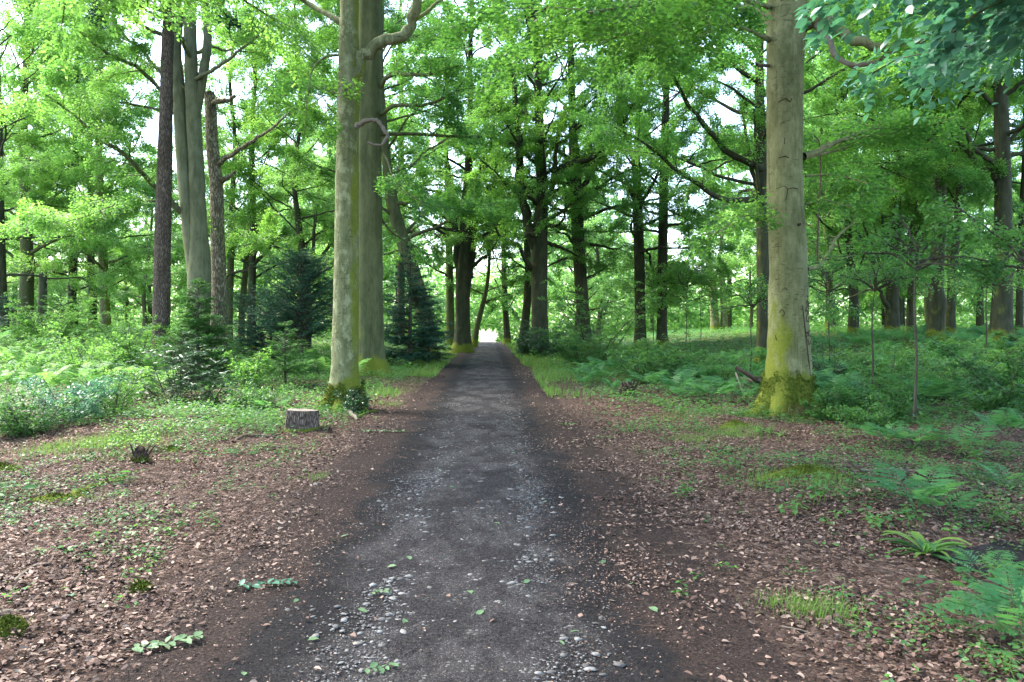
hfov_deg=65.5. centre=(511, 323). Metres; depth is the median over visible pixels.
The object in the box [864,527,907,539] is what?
fallen branch
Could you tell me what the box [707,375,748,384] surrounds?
fern
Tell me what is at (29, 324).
young shrub
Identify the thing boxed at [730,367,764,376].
fern
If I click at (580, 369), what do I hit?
fern
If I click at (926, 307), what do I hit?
beech tree
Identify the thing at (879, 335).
fern
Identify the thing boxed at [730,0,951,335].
beech tree
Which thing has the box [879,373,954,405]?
fern
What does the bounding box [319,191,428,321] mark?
beech tree
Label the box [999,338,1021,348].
fern
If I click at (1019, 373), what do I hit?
young shrub
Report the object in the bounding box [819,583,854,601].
broadleaf plant
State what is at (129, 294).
beech tree
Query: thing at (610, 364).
fern
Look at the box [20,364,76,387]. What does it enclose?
fern
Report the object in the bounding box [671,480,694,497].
nettle plant
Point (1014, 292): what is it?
beech tree
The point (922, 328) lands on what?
fern
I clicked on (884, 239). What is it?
sapling
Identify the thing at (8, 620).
moss cushion
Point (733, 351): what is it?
fern
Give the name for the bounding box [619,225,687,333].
beech tree
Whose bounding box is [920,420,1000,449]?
fern
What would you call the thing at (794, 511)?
nettle plant
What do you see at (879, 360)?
fern
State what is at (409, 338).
spruce tree
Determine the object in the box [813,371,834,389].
fern
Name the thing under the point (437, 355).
spruce tree
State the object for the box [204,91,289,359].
dead tree
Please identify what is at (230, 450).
fern
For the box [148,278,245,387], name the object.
spruce tree
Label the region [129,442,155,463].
rotten stump
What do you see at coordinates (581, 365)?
fern
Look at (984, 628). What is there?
fern
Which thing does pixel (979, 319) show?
beech tree
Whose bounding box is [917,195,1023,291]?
sapling
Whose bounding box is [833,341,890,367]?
young shrub
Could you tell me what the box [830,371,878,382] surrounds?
fern
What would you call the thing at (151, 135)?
sky
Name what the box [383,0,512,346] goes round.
beech tree
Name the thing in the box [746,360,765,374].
fern
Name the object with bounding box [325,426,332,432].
wood chunk
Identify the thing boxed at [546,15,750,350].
beech tree
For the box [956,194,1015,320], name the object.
beech tree
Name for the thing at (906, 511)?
nettle plant
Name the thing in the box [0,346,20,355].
fern
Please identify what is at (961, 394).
fern
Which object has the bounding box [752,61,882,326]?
beech tree
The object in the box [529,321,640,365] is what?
hazel shrub
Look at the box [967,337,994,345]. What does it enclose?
fern
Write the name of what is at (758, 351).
fern
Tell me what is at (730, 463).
broadleaf plant
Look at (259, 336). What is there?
yew tree
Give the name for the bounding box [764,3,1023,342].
beech tree
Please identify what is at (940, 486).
fern
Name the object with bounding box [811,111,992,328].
beech tree
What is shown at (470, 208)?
beech tree
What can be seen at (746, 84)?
beech tree
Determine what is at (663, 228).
beech tree
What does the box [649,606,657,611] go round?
fallen leaf
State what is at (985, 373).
young shrub
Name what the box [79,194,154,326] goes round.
beech tree
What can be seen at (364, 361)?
fern
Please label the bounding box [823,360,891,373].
fern
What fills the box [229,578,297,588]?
leafy sprig
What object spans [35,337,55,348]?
fern
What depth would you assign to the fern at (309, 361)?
22.72 m
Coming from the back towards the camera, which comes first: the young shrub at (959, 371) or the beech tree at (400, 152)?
the beech tree at (400, 152)
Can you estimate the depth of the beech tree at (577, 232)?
43.66 m
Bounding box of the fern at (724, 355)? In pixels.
[719,351,742,358]
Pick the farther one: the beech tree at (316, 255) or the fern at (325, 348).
the beech tree at (316, 255)
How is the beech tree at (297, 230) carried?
on the ground at (796, 653)
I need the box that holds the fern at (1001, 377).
[989,373,1016,383]
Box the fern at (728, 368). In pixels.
[712,364,745,372]
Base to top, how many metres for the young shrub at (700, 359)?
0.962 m
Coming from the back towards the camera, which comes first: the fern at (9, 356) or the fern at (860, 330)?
the fern at (860, 330)
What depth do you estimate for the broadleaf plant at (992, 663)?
3.71 m
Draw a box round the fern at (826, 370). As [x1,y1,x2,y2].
[812,368,834,375]
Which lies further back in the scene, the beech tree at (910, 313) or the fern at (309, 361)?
the beech tree at (910, 313)
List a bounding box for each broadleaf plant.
[0,481,38,501]
[73,544,165,575]
[83,424,161,451]
[100,419,196,435]
[116,469,146,482]
[154,512,220,533]
[670,572,702,595]
[705,453,767,466]
[747,423,787,439]
[812,423,866,440]
[819,506,883,531]
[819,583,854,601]
[902,575,964,598]
[951,496,1023,526]
[953,634,1023,681]
[957,556,1023,581]
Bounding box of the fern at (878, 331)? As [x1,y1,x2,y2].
[868,329,899,337]
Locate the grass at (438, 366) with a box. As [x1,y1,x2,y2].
[0,340,890,632]
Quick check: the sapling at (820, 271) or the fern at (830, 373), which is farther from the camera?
the sapling at (820, 271)
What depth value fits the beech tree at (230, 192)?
39.06 m
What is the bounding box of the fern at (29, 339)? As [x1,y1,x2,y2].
[24,335,43,342]
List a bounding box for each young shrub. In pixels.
[0,291,106,342]
[0,333,46,352]
[0,357,47,381]
[3,330,24,345]
[4,344,33,364]
[19,287,97,335]
[24,320,151,379]
[64,340,99,354]
[66,302,220,367]
[66,350,108,377]
[67,341,106,358]
[95,361,162,397]
[102,332,141,342]
[190,346,236,373]
[223,346,275,387]
[605,337,695,384]
[612,355,648,374]
[629,329,680,357]
[639,348,690,364]
[639,353,696,384]
[647,349,706,378]
[670,331,734,367]
[679,350,731,377]
[700,347,754,380]
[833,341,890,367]
[839,345,920,385]
[849,343,973,399]
[865,356,938,403]
[878,343,932,369]
[889,335,1023,393]
[911,335,1023,405]
[927,353,988,398]
[933,369,980,387]
[943,338,992,356]
[952,372,1023,412]
[955,353,1023,383]
[971,371,1023,408]
[974,336,1023,362]
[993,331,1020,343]
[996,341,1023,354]
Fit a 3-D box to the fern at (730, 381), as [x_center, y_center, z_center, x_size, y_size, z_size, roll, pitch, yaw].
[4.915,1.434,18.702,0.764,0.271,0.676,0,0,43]
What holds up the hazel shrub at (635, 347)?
on the ground at (796, 653)
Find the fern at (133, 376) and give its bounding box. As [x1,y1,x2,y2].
[115,365,148,384]
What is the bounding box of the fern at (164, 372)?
[130,366,179,389]
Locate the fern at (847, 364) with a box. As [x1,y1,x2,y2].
[837,362,904,385]
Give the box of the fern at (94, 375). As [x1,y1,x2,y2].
[52,359,113,382]
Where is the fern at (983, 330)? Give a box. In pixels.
[970,323,988,333]
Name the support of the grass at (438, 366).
on the ground at (796, 653)
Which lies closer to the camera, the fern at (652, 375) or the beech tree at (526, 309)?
the fern at (652, 375)
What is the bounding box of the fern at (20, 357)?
[6,346,48,366]
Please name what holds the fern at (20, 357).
on the ground at (796, 653)
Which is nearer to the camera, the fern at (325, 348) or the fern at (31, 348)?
the fern at (31, 348)
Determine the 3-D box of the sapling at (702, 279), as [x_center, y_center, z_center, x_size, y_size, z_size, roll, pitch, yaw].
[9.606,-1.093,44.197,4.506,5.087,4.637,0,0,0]
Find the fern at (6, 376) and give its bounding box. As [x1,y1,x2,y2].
[1,368,10,380]
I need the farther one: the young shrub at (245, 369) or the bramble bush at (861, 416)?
the young shrub at (245, 369)
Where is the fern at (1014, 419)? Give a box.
[968,407,1023,434]
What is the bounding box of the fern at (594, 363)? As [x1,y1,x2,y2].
[586,356,610,365]
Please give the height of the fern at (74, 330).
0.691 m
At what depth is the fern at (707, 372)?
20.84 m
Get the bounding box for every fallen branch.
[12,563,49,581]
[72,539,109,555]
[181,403,228,419]
[232,434,281,442]
[681,521,714,526]
[735,366,760,383]
[781,626,839,641]
[853,560,918,596]
[859,468,914,471]
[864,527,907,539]
[926,472,976,477]
[949,479,1014,491]
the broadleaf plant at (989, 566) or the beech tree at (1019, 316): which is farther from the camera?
the beech tree at (1019, 316)
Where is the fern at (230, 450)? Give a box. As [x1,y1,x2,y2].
[226,448,258,454]
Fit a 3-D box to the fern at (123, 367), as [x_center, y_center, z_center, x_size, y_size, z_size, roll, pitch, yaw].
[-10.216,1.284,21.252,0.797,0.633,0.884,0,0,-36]
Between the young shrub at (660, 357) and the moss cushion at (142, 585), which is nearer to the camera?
the moss cushion at (142, 585)
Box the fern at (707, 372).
[686,361,724,375]
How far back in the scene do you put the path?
4.96 m
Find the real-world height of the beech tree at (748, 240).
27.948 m
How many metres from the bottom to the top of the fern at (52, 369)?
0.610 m
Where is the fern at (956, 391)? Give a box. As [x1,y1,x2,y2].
[937,385,966,400]
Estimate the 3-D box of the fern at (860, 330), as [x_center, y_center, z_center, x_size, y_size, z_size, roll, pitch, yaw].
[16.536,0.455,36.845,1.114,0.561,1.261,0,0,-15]
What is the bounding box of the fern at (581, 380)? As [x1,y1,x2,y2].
[571,372,592,385]
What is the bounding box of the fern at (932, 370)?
[918,364,960,377]
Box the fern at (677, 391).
[670,386,699,399]
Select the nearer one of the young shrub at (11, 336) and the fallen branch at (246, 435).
the fallen branch at (246, 435)
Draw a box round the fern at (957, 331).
[938,329,974,343]
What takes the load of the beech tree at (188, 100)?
on the ground at (796, 653)
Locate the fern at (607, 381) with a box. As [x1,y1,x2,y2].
[602,378,635,391]
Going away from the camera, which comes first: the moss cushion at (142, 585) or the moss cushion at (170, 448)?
the moss cushion at (142, 585)
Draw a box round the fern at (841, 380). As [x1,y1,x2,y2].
[835,376,882,396]
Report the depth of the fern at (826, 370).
19.84 m
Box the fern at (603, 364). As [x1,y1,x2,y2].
[583,362,609,370]
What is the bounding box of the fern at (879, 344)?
[870,339,892,352]
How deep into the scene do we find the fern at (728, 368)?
21.98 m
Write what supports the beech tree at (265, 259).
on the ground at (796, 653)
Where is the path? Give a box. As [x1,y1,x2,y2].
[107,342,801,681]
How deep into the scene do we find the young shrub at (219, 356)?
23.15 m
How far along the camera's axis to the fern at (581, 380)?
20.58 m
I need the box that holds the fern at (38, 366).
[29,362,61,371]
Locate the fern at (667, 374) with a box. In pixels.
[657,363,704,384]
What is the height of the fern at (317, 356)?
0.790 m
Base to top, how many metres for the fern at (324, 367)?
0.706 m
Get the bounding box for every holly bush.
[512,335,548,356]
[520,318,594,358]
[811,337,862,381]
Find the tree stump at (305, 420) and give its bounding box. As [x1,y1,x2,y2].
[282,408,319,432]
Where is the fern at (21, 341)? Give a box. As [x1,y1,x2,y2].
[8,338,24,347]
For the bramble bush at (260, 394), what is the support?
on the ground at (796, 653)
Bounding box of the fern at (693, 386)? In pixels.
[681,378,717,390]
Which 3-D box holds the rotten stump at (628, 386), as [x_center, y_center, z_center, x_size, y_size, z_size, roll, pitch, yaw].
[2.551,1.401,17.685,0.558,0.410,0.560,0,0,0]
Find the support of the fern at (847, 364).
on the ground at (796, 653)
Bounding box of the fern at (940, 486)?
[855,460,968,507]
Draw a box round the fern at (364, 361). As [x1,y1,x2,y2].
[327,358,371,371]
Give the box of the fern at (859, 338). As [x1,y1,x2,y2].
[845,334,875,345]
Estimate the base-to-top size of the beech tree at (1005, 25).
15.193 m
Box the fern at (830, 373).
[823,369,866,394]
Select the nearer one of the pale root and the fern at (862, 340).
the pale root
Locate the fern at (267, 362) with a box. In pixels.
[239,352,273,376]
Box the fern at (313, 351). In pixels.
[296,347,319,358]
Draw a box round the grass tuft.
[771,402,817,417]
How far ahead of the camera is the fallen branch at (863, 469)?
8.13 m
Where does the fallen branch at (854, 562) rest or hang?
on the ground at (796, 653)
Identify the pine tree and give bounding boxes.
[83,0,242,361]
[383,0,434,345]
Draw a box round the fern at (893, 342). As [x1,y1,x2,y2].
[881,338,903,344]
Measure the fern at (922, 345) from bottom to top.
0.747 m
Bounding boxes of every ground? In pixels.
[0,331,1023,681]
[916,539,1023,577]
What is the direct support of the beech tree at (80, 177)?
on the ground at (796, 653)
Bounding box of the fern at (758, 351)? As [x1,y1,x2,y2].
[744,346,766,361]
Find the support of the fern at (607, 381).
on the ground at (796, 653)
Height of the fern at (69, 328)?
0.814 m
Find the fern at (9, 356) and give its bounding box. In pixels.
[0,350,12,362]
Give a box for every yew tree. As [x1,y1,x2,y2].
[216,288,315,358]
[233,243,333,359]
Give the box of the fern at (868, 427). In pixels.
[848,420,928,445]
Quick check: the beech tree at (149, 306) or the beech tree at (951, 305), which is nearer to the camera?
the beech tree at (951, 305)
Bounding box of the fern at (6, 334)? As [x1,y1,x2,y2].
[0,330,12,340]
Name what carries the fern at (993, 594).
on the ground at (796, 653)
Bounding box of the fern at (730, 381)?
[709,380,733,386]
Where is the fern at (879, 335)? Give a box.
[862,329,884,338]
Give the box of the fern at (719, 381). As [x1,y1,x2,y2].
[699,374,725,386]
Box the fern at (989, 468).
[960,458,1023,486]
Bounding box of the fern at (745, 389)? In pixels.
[734,386,759,398]
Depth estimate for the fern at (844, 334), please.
36.02 m
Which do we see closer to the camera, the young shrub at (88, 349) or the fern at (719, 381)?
the fern at (719, 381)
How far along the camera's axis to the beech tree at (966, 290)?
103.65 m
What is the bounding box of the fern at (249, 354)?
[233,347,255,361]
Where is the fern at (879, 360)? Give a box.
[845,354,897,369]
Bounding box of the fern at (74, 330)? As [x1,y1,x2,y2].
[68,326,81,337]
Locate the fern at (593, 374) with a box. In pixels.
[577,366,603,380]
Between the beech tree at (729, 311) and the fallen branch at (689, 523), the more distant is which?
the beech tree at (729, 311)
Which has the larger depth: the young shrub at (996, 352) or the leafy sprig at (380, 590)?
the young shrub at (996, 352)
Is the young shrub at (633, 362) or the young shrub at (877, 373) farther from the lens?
the young shrub at (633, 362)
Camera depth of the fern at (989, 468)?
7.94 m
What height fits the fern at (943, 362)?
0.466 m
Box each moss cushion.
[0,461,22,470]
[0,614,39,639]
[17,491,103,505]
[119,578,155,594]
[157,444,182,453]
[213,414,247,422]
[718,419,748,428]
[749,463,852,480]
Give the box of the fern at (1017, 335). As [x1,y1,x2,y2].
[1012,333,1023,339]
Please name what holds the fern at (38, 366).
on the ground at (796, 653)
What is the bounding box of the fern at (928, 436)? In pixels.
[871,424,949,447]
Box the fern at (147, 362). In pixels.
[137,353,170,370]
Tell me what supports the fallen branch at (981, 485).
on the ground at (796, 653)
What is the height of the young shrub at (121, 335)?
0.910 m
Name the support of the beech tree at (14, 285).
on the ground at (796, 653)
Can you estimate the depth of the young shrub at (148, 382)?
17.10 m
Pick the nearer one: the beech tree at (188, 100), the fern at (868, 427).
the fern at (868, 427)
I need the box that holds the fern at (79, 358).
[64,353,88,361]
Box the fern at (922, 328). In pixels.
[907,324,947,332]
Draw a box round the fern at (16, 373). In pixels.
[6,370,26,388]
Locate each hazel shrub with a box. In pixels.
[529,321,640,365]
[537,280,664,361]
[603,337,657,353]
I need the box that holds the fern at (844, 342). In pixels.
[823,340,849,351]
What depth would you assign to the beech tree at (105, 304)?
45.61 m
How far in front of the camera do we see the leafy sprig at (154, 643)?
3.90 m
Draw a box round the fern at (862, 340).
[846,336,882,347]
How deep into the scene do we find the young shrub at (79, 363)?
21.61 m
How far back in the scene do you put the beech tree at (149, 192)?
47.16 m
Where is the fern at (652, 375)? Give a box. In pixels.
[625,370,666,387]
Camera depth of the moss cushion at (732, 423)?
12.44 m
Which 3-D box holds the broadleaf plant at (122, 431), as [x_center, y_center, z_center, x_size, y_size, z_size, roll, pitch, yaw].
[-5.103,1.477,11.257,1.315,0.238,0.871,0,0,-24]
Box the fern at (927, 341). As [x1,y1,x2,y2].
[923,340,956,350]
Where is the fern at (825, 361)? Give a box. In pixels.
[817,358,853,369]
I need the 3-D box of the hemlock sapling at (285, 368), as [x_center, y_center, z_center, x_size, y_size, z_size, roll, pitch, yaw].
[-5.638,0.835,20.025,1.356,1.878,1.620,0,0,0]
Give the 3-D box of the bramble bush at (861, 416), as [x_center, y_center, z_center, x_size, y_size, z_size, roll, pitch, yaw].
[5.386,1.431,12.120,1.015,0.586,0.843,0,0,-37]
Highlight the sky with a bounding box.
[0,0,1022,341]
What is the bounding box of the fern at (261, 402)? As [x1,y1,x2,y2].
[247,396,292,409]
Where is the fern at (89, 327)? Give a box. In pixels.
[73,325,93,337]
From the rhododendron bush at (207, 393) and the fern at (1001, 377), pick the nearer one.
the rhododendron bush at (207, 393)
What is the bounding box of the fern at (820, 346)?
[811,340,826,348]
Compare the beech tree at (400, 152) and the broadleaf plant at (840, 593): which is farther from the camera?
the beech tree at (400, 152)
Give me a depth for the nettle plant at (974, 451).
9.16 m
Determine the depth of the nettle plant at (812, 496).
6.90 m
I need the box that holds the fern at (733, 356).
[719,354,739,360]
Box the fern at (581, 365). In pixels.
[572,362,593,366]
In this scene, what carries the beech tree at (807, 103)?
on the ground at (796, 653)
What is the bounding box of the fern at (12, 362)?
[1,359,21,370]
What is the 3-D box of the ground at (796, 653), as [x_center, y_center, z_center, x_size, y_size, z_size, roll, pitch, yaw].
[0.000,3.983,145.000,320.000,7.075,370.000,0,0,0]
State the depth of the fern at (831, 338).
34.40 m
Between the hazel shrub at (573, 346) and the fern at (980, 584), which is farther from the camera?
the hazel shrub at (573, 346)
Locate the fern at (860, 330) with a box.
[855,328,882,334]
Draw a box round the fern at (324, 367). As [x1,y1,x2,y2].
[312,356,330,379]
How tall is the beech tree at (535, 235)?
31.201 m
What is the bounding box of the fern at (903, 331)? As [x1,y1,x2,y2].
[891,327,913,337]
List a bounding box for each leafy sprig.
[119,631,202,651]
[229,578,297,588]
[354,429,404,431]
[362,662,398,673]
[369,588,388,593]
[710,562,736,567]
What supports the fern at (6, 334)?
on the ground at (796, 653)
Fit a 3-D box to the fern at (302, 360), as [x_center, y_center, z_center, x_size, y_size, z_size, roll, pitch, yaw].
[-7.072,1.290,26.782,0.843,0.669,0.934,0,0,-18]
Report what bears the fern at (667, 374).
on the ground at (796, 653)
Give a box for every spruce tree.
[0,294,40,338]
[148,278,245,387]
[383,244,456,365]
[396,303,454,363]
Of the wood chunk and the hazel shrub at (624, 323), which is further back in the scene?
the hazel shrub at (624, 323)
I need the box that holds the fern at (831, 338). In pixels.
[811,335,839,344]
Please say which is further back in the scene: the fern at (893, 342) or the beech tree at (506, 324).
the beech tree at (506, 324)
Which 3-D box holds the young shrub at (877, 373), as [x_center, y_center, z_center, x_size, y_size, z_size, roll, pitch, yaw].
[8.872,1.141,17.727,2.478,1.413,2.511,0,0,0]
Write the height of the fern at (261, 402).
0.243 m
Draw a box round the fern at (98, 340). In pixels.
[89,336,113,348]
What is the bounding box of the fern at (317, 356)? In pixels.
[304,350,330,364]
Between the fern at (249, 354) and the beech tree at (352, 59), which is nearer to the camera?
the beech tree at (352, 59)
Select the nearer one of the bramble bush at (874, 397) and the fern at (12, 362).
the bramble bush at (874, 397)
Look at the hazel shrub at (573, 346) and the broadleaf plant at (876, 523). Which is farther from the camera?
the hazel shrub at (573, 346)
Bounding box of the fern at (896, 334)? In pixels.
[874,328,907,343]
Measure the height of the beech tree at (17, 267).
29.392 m
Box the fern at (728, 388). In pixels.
[686,381,744,399]
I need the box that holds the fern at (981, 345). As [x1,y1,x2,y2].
[965,340,997,354]
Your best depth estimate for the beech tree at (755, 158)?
29.29 m
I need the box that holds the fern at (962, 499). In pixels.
[900,478,996,515]
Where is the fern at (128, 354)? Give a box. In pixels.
[118,345,148,367]
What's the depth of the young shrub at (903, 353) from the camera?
22.47 m
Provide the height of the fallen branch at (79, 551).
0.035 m
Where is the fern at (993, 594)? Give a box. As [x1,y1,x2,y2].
[933,564,1023,640]
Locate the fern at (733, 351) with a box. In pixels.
[729,349,752,355]
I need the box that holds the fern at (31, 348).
[24,346,58,364]
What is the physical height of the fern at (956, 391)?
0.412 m
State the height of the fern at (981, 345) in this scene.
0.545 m
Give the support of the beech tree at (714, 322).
on the ground at (796, 653)
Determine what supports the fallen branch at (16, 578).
on the ground at (796, 653)
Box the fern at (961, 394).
[919,376,987,403]
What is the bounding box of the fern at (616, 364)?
[603,355,642,367]
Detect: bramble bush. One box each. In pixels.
[221,378,296,409]
[798,383,876,420]
[822,372,923,422]
[833,400,895,429]
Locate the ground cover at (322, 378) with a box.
[0,324,1023,681]
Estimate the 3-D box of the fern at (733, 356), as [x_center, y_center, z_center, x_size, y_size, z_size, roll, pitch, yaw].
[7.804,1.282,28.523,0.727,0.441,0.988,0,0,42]
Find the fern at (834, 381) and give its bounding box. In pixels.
[814,370,876,399]
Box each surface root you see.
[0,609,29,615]
[71,477,125,493]
[114,584,175,604]
[357,410,378,417]
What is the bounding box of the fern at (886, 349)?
[867,341,902,353]
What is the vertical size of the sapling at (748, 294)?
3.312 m
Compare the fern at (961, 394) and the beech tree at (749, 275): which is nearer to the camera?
the fern at (961, 394)
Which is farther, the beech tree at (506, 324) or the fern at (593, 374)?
the beech tree at (506, 324)
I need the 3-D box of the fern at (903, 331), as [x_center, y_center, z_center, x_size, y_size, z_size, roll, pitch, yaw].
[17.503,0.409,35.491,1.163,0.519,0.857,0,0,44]
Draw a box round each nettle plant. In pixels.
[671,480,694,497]
[765,466,852,505]
[776,498,810,514]
[809,481,832,504]
[857,497,960,536]
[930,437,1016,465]
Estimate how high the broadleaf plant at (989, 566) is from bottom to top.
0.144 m
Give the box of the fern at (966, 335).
[955,330,1002,341]
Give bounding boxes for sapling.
[260,321,315,385]
[604,237,696,340]
[645,256,727,345]
[653,249,742,317]
[705,273,767,370]
[807,204,1015,424]
[808,248,880,359]
[809,231,941,385]
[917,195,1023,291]
[930,245,1023,353]
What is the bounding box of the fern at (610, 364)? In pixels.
[600,356,627,369]
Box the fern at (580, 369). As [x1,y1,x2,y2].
[567,365,589,375]
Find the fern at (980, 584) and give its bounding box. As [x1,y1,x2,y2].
[961,573,1023,607]
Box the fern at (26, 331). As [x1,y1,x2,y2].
[11,326,37,339]
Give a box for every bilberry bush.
[0,384,103,437]
[4,374,128,423]
[43,367,146,417]
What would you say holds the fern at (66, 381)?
on the ground at (796, 653)
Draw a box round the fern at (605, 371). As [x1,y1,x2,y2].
[589,365,615,377]
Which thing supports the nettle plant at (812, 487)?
on the ground at (796, 653)
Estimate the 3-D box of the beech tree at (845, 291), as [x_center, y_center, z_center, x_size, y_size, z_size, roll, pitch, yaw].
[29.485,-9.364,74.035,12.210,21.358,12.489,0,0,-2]
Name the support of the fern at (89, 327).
on the ground at (796, 653)
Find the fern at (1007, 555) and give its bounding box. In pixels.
[940,547,1023,576]
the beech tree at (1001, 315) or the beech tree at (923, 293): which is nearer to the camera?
the beech tree at (1001, 315)
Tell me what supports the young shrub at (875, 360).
on the ground at (796, 653)
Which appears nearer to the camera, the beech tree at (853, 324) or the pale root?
the pale root
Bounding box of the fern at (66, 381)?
[50,372,80,391]
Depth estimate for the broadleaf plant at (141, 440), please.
9.98 m
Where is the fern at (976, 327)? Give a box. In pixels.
[968,324,985,336]
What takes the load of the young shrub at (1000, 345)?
on the ground at (796, 653)
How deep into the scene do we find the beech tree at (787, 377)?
14.29 m
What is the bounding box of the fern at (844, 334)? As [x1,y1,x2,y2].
[836,329,855,342]
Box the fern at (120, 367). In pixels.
[87,366,123,384]
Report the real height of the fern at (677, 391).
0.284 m
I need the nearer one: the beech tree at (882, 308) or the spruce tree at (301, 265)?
the spruce tree at (301, 265)
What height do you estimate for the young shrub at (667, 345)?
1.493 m
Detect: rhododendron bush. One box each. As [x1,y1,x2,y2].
[90,330,228,402]
[148,370,252,407]
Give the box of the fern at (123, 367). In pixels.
[111,361,142,371]
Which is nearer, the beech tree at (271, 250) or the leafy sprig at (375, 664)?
the leafy sprig at (375, 664)
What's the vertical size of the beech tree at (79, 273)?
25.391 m
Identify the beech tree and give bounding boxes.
[0,0,143,325]
[0,0,147,332]
[0,0,315,353]
[1,0,183,332]
[1,17,126,326]
[3,5,174,324]
[5,29,174,331]
[5,122,67,298]
[5,187,84,315]
[6,130,62,322]
[6,249,56,312]
[7,126,141,311]
[17,144,137,313]
[32,0,337,92]
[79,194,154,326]
[85,153,209,327]
[123,152,185,327]
[146,0,337,350]
[147,156,272,314]
[150,2,315,336]
[151,0,310,341]
[170,143,247,313]
[173,0,390,349]
[186,0,442,412]
[223,85,333,315]
[226,0,534,361]
[233,163,297,300]
[233,200,295,315]
[234,139,324,299]
[236,0,494,377]
[248,0,457,296]
[257,118,395,302]
[266,150,409,317]
[300,188,331,315]
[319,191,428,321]
[319,205,395,306]
[325,0,592,352]
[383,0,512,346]
[383,158,454,334]
[393,0,673,353]
[425,130,550,346]
[434,73,564,344]
[437,0,966,417]
[458,0,715,351]
[460,4,608,346]
[533,144,646,316]
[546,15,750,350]
[547,164,625,332]
[548,145,652,338]
[552,173,633,334]
[568,0,949,361]
[568,27,750,348]
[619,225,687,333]
[672,140,740,331]
[679,122,755,330]
[680,154,755,331]
[694,0,881,283]
[716,204,756,330]
[717,57,929,331]
[718,245,822,304]
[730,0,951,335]
[730,179,885,306]
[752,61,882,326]
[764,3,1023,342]
[794,0,1023,125]
[804,0,1023,87]
[804,3,989,336]
[805,117,887,310]
[806,127,906,293]
[807,127,854,327]
[810,3,1012,331]
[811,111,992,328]
[817,0,1023,346]
[832,10,1023,338]
[839,222,923,324]
[855,155,946,315]
[866,220,972,326]
[871,3,1021,326]
[908,9,1023,336]
[916,194,975,323]
[944,177,1020,304]
[945,74,1022,325]
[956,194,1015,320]
[963,179,1020,316]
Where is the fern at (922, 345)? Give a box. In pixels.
[910,339,951,353]
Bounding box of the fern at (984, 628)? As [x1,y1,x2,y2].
[922,593,1016,635]
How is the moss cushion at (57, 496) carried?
on the ground at (796, 653)
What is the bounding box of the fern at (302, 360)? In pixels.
[296,352,314,362]
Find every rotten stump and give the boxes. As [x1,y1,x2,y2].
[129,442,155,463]
[614,379,638,395]
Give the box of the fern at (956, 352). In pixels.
[929,349,977,359]
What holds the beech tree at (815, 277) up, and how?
on the ground at (796, 653)
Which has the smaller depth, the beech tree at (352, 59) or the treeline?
the beech tree at (352, 59)
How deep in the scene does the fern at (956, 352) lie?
24.26 m
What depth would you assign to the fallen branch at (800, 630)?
4.17 m
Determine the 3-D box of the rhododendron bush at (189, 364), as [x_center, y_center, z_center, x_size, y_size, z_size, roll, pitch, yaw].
[-7.382,0.895,16.678,2.654,1.564,2.326,0,0,-26]
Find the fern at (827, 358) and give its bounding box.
[811,351,842,361]
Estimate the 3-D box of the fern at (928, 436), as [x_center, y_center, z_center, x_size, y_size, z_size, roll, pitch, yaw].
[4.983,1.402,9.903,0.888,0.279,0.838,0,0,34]
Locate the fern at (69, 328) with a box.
[47,325,71,335]
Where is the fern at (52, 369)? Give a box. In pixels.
[20,363,56,386]
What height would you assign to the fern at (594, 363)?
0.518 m
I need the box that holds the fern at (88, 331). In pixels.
[79,330,100,343]
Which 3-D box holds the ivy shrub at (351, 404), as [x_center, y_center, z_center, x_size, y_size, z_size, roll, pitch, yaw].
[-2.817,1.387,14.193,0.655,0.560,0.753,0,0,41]
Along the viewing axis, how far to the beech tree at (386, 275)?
63.24 m
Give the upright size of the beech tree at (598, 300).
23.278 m
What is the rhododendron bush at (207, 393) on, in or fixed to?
on the ground at (796, 653)
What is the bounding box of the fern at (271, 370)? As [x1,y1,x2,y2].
[259,362,278,373]
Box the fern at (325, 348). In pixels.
[317,343,330,351]
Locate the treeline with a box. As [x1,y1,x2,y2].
[7,194,1015,341]
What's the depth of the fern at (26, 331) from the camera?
34.08 m
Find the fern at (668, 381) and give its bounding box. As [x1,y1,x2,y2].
[656,369,703,389]
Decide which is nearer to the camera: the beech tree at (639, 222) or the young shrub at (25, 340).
the young shrub at (25, 340)
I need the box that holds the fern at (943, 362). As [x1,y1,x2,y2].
[925,356,959,365]
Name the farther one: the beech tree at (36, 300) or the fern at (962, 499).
the beech tree at (36, 300)
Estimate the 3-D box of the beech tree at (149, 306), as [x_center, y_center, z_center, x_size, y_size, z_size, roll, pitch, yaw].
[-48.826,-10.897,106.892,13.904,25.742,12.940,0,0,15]
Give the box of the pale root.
[343,407,358,420]
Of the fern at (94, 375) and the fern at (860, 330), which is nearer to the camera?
the fern at (94, 375)
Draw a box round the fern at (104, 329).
[97,325,118,332]
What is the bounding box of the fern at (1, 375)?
[0,370,11,383]
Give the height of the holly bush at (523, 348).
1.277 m
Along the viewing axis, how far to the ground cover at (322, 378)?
12.41 m
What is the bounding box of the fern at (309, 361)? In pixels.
[282,359,315,377]
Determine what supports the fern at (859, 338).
on the ground at (796, 653)
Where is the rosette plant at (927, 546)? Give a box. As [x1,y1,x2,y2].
[876,530,970,563]
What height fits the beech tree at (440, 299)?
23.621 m
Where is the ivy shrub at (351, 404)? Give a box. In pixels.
[332,387,371,413]
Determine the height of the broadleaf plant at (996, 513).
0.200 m
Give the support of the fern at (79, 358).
on the ground at (796, 653)

